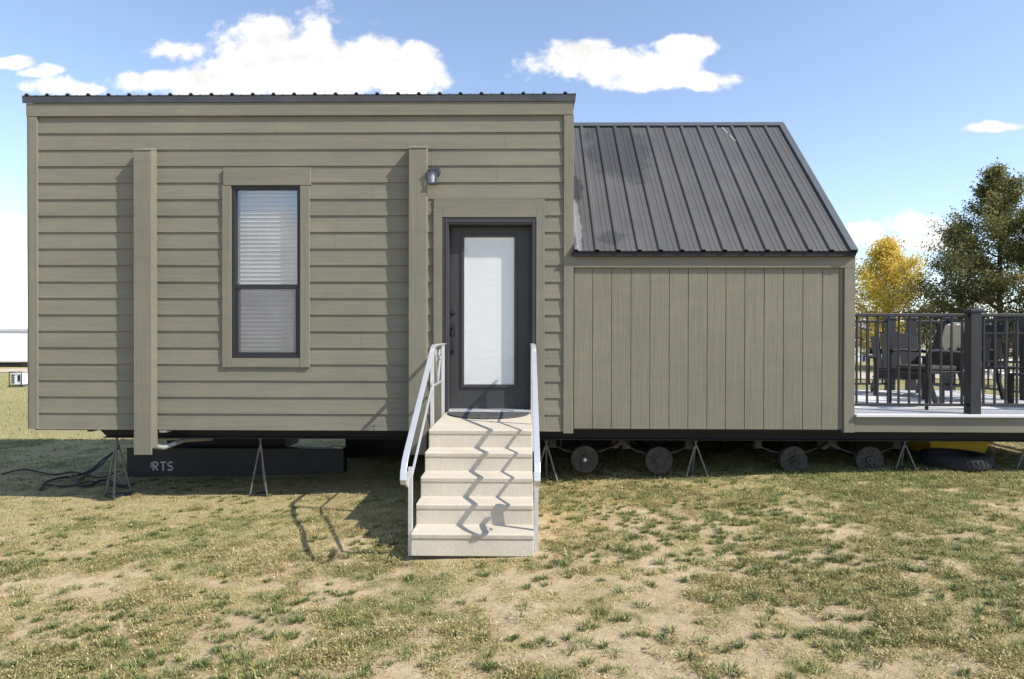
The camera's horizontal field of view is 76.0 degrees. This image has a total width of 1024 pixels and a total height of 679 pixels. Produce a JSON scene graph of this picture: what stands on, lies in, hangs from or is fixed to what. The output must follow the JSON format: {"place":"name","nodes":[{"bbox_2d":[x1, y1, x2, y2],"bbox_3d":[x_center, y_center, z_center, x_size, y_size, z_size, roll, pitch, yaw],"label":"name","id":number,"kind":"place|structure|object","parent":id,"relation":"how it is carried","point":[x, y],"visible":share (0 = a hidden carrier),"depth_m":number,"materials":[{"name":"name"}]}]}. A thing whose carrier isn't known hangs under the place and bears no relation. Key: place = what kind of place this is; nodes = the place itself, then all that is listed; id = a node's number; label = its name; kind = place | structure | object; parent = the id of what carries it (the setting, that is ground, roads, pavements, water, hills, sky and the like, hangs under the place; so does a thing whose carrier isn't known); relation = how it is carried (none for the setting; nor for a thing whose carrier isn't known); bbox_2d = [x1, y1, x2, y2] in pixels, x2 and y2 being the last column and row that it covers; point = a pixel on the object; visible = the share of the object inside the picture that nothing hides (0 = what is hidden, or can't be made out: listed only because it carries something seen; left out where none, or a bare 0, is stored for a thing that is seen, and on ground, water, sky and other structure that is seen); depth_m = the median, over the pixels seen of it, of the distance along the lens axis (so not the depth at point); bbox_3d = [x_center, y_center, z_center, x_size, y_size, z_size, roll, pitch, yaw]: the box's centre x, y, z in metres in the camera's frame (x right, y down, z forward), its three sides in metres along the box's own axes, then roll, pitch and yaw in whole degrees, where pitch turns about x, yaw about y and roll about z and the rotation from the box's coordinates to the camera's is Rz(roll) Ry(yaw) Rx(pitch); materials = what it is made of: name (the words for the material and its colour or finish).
{"place":"outdoors","nodes":[
{"label":"outdoors","id":0,"kind":"place"},
{"bbox_2d":[0,368,27,371],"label":"road","id":1,"kind":"structure","parent":0,"point":[16,370],"depth_m":40.25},
{"bbox_2d":[0,339,1023,678],"bbox_3d":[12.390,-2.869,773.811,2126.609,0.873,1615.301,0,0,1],"label":"ground","id":2,"kind":"structure","parent":0,"point":[674,617],"depth_m":4.48,"materials":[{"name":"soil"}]},
{"bbox_2d":[0,329,27,366],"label":"white trailer","id":3,"kind":"object","parent":2,"relation":"on","point":[13,346],"visible":0.1,"depth_m":45.54,"materials":[{"name":"grey paint"}]},
{"bbox_2d":[9,371,27,386],"bbox_3d":[-17.233,1.386,22.976,0.466,0.543,0.486,0,0,1],"label":"generator","id":4,"kind":"object","parent":2,"relation":"on","point":[19,379],"visible":0.86,"depth_m":22.78,"materials":[{"name":"white plastic"}]},
{"bbox_2d":[1,469,119,477],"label":"cable","id":5,"kind":"object","parent":2,"relation":"on","point":[58,473],"visible":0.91,"depth_m":8.66,"materials":[{"name":"black rubber"}]},
{"bbox_2d":[39,453,112,490],"bbox_3d":[-5.643,1.694,8.524,0.196,0.149,1.687,0,0,-1],"label":"cable","id":6,"kind":"object","parent":2,"relation":"on","point":[63,477],"visible":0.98,"depth_m":8.41,"materials":[{"name":"black rubber"}]},
{"bbox_2d":[46,481,127,487],"bbox_3d":[-5.080,1.745,7.912,1.064,0.035,0.229,0,0,4],"label":"cable","id":7,"kind":"object","parent":2,"relation":"on","point":[85,482],"visible":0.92,"depth_m":7.85,"materials":[{"name":"black rubber"}]},
{"bbox_2d":[75,451,133,486],"bbox_3d":[-5.411,1.696,8.570,0.567,0.122,2.119,0,0,-37],"label":"cable","id":8,"kind":"object","parent":2,"relation":"on","point":[94,469],"visible":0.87,"depth_m":8.02,"materials":[{"name":"black rubber"}]},
{"bbox_2d":[105,438,132,498],"bbox_3d":[-4.435,1.426,7.343,0.281,0.672,0.246,0,0,-19],"label":"jack stand","id":9,"kind":"object","parent":2,"relation":"on","point":[117,446],"visible":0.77,"depth_m":7.38,"materials":[{"name":"black metal"}]},
{"bbox_2d":[127,446,346,476],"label":"steel beam","id":10,"kind":"structure","parent":2,"relation":"on","point":[186,461],"depth_m":8.42,"materials":[{"name":"black metal"}]},
{"bbox_2d":[249,439,267,496],"bbox_3d":[-2.797,1.429,7.337,0.189,0.641,0.216,0,0,34],"label":"jack stand","id":11,"kind":"object","parent":2,"relation":"on","point":[264,476],"visible":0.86,"depth_m":7.32,"materials":[{"name":"black metal"}]},
{"bbox_2d":[400,343,539,558],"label":"entry steps","id":12,"kind":"structure","parent":2,"relation":"on","point":[476,498],"depth_m":5.23,"materials":[{"name":"beige concrete"},{"name":"satin aluminium"}]},
{"bbox_2d":[447,412,529,418],"bbox_3d":[-0.250,0.768,6.629,0.860,0.013,0.520,0,0,1],"label":"door mat","id":13,"kind":"object","parent":12,"relation":"on","point":[486,415],"depth_m":6.64,"materials":[{"name":"grey fabric"}]},
{"bbox_2d":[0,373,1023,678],"bbox_3d":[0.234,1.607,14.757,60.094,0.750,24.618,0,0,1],"label":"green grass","id":14,"kind":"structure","parent":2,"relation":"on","point":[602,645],"depth_m":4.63,"materials":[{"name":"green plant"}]},
{"bbox_2d":[22,91,1023,473],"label":"tiny house","id":15,"kind":"structure","parent":2,"relation":"on","point":[232,269],"depth_m":7.02,"materials":[{"name":"beige wood"}]},
{"bbox_2d":[222,168,310,366],"bbox_3d":[-2.626,-0.769,7.098,0.952,2.133,0.198,0,0,1],"label":"window","id":16,"kind":"structure","parent":15,"relation":"in","point":[266,211],"depth_m":7.11,"materials":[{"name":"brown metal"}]},
{"bbox_2d":[427,163,440,184],"bbox_3d":[-0.822,-1.741,6.918,0.122,0.223,0.169,0,0,1],"label":"wall lantern","id":17,"kind":"object","parent":15,"relation":"attached to","point":[434,172],"depth_m":6.88,"materials":[{"name":"grey metal"}]},
{"bbox_2d":[450,227,530,407],"bbox_3d":[-0.234,-0.237,7.097,0.873,1.963,0.111,0,0,1],"label":"door","id":18,"kind":"structure","parent":15,"relation":"in","point":[490,267],"depth_m":7.12,"materials":[{"name":"grey paint"}]},
{"bbox_2d":[854,308,1023,432],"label":"porch deck","id":19,"kind":"structure","parent":15,"relation":"attached to","point":[973,409],"depth_m":6.98,"materials":[{"name":"black paint"}]},
{"bbox_2d":[863,331,932,395],"bbox_3d":[5.479,0.329,9.288,0.830,0.900,0.960,0,0,23],"label":"adirondack chair","id":20,"kind":"object","parent":19,"relation":"on","point":[893,345],"visible":0.45,"depth_m":9.56,"materials":[{"name":"black plastic"}]},
{"bbox_2d":[889,323,963,409],"bbox_3d":[4.913,0.301,7.660,0.696,0.987,0.578,0,0,-11],"label":"patio chair","id":21,"kind":"object","parent":19,"relation":"on","point":[945,360],"visible":0.57,"depth_m":7.64,"materials":[{"name":"black metal"}]},
{"bbox_2d":[942,322,960,353],"bbox_3d":[5.204,-0.013,7.695,0.179,0.378,0.276,0,0,-11],"label":"cushion","id":22,"kind":"object","parent":21,"relation":"on","point":[956,337],"visible":0.56,"depth_m":7.69,"materials":[{"name":"beige fabric"}]},
{"bbox_2d":[921,332,1023,402],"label":"slatted bench","id":23,"kind":"object","parent":19,"relation":"on","point":[988,344],"visible":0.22,"depth_m":8.02,"materials":[{"name":"black metal"}]},
{"bbox_2d":[957,325,1004,399],"bbox_3d":[6.046,0.297,8.681,0.696,0.987,0.578,0,0,-19],"label":"patio chair","id":24,"kind":"object","parent":19,"relation":"on","point":[999,328],"visible":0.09,"depth_m":8.54,"materials":[{"name":"black metal"}]},
{"bbox_2d":[1007,373,1023,403],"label":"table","id":25,"kind":"object","parent":19,"relation":"on","point":[1010,388],"visible":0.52,"depth_m":7.86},
{"bbox_2d":[540,440,558,482],"bbox_3d":[0.413,1.354,7.283,0.246,0.460,0.281,0,0,34],"label":"jack stand","id":26,"kind":"object","parent":2,"relation":"on","point":[546,448],"visible":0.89,"depth_m":7.28,"materials":[{"name":"black metal"}]},
{"bbox_2d":[685,440,707,476],"bbox_3d":[2.068,1.321,7.260,0.227,0.392,0.259,0,0,31],"label":"jack stand","id":27,"kind":"object","parent":2,"relation":"on","point":[695,447],"visible":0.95,"depth_m":7.25,"materials":[{"name":"black metal"}]},
{"bbox_2d":[855,323,865,361],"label":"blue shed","id":28,"kind":"structure","parent":2,"relation":"on","point":[863,360],"depth_m":36.71,"materials":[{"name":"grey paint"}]},
{"bbox_2d":[895,441,916,469],"bbox_3d":[4.358,1.277,7.222,0.216,0.307,0.190,0,0,-45],"label":"jack stand","id":29,"kind":"object","parent":2,"relation":"on","point":[904,446],"visible":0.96,"depth_m":7.22,"materials":[{"name":"black metal"}]},
{"bbox_2d":[855,230,981,360],"bbox_3d":[16.948,-1.919,30.810,7.413,6.478,7.811,0,0,-24],"label":"yellow tree","id":30,"kind":"object","parent":2,"relation":"on","point":[884,252],"visible":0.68,"depth_m":30.13,"materials":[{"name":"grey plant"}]},
{"bbox_2d":[858,330,1010,361],"bbox_3d":[24.515,0.420,36.663,13.100,1.850,0.155,0,0,1],"label":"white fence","id":31,"kind":"object","parent":2,"relation":"on","point":[921,348],"depth_m":36.66,"materials":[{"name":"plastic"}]},
{"bbox_2d":[855,157,1023,365],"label":"dark tree","id":32,"kind":"object","parent":2,"relation":"on","point":[998,199],"visible":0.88,"depth_m":26.32,"materials":[{"name":"green plant"}]},
{"bbox_2d":[907,441,993,452],"bbox_3d":[5.358,1.304,8.092,0.765,0.210,0.570,0,0,1],"label":"plastic tub","id":33,"kind":"object","parent":2,"relation":"on","point":[970,446],"visible":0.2,"depth_m":7.85,"materials":[{"name":"yellow plastic"}]},
{"bbox_2d":[918,448,995,471],"bbox_3d":[5.014,1.355,7.402,0.728,0.150,0.728,0,0,1],"label":"tyre","id":34,"kind":"object","parent":2,"relation":"on","point":[961,460],"visible":0.98,"depth_m":7.18,"materials":[{"name":"black rubber"}]},
{"bbox_2d":[896,219,1023,353],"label":"dark tree","id":35,"kind":"object","parent":2,"relation":"on","point":[946,275],"visible":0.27,"depth_m":27.50,"materials":[{"name":"green plant"}]},
{"bbox_2d":[965,203,1023,349],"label":"green tree","id":36,"kind":"object","parent":2,"relation":"on","point":[1007,245],"visible":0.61,"depth_m":25.83,"materials":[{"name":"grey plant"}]},
{"bbox_2d":[985,359,1018,387],"bbox_3d":[13.597,0.959,18.299,1.800,0.781,1.700,0,0,-11],"label":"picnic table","id":37,"kind":"object","parent":2,"relation":"on","point":[991,372],"visible":0.06,"depth_m":17.85,"materials":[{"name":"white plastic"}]},
{"bbox_2d":[1016,449,1023,468],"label":"jack stand","id":38,"kind":"object","parent":2,"relation":"on","point":[1021,459],"visible":0.89,"depth_m":7.20,"materials":[{"name":"black metal"}]},
{"bbox_2d":[0,0,1023,328],"label":"sky","id":39,"kind":"structure","parent":0,"point":[894,107],"materials":[{"name":"blue"}]},
{"bbox_2d":[858,372,1018,378],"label":"path","id":40,"kind":"structure","parent":0,"point":[863,375],"depth_m":22.77,"materials":[{"name":"beige concrete"}]}
]}

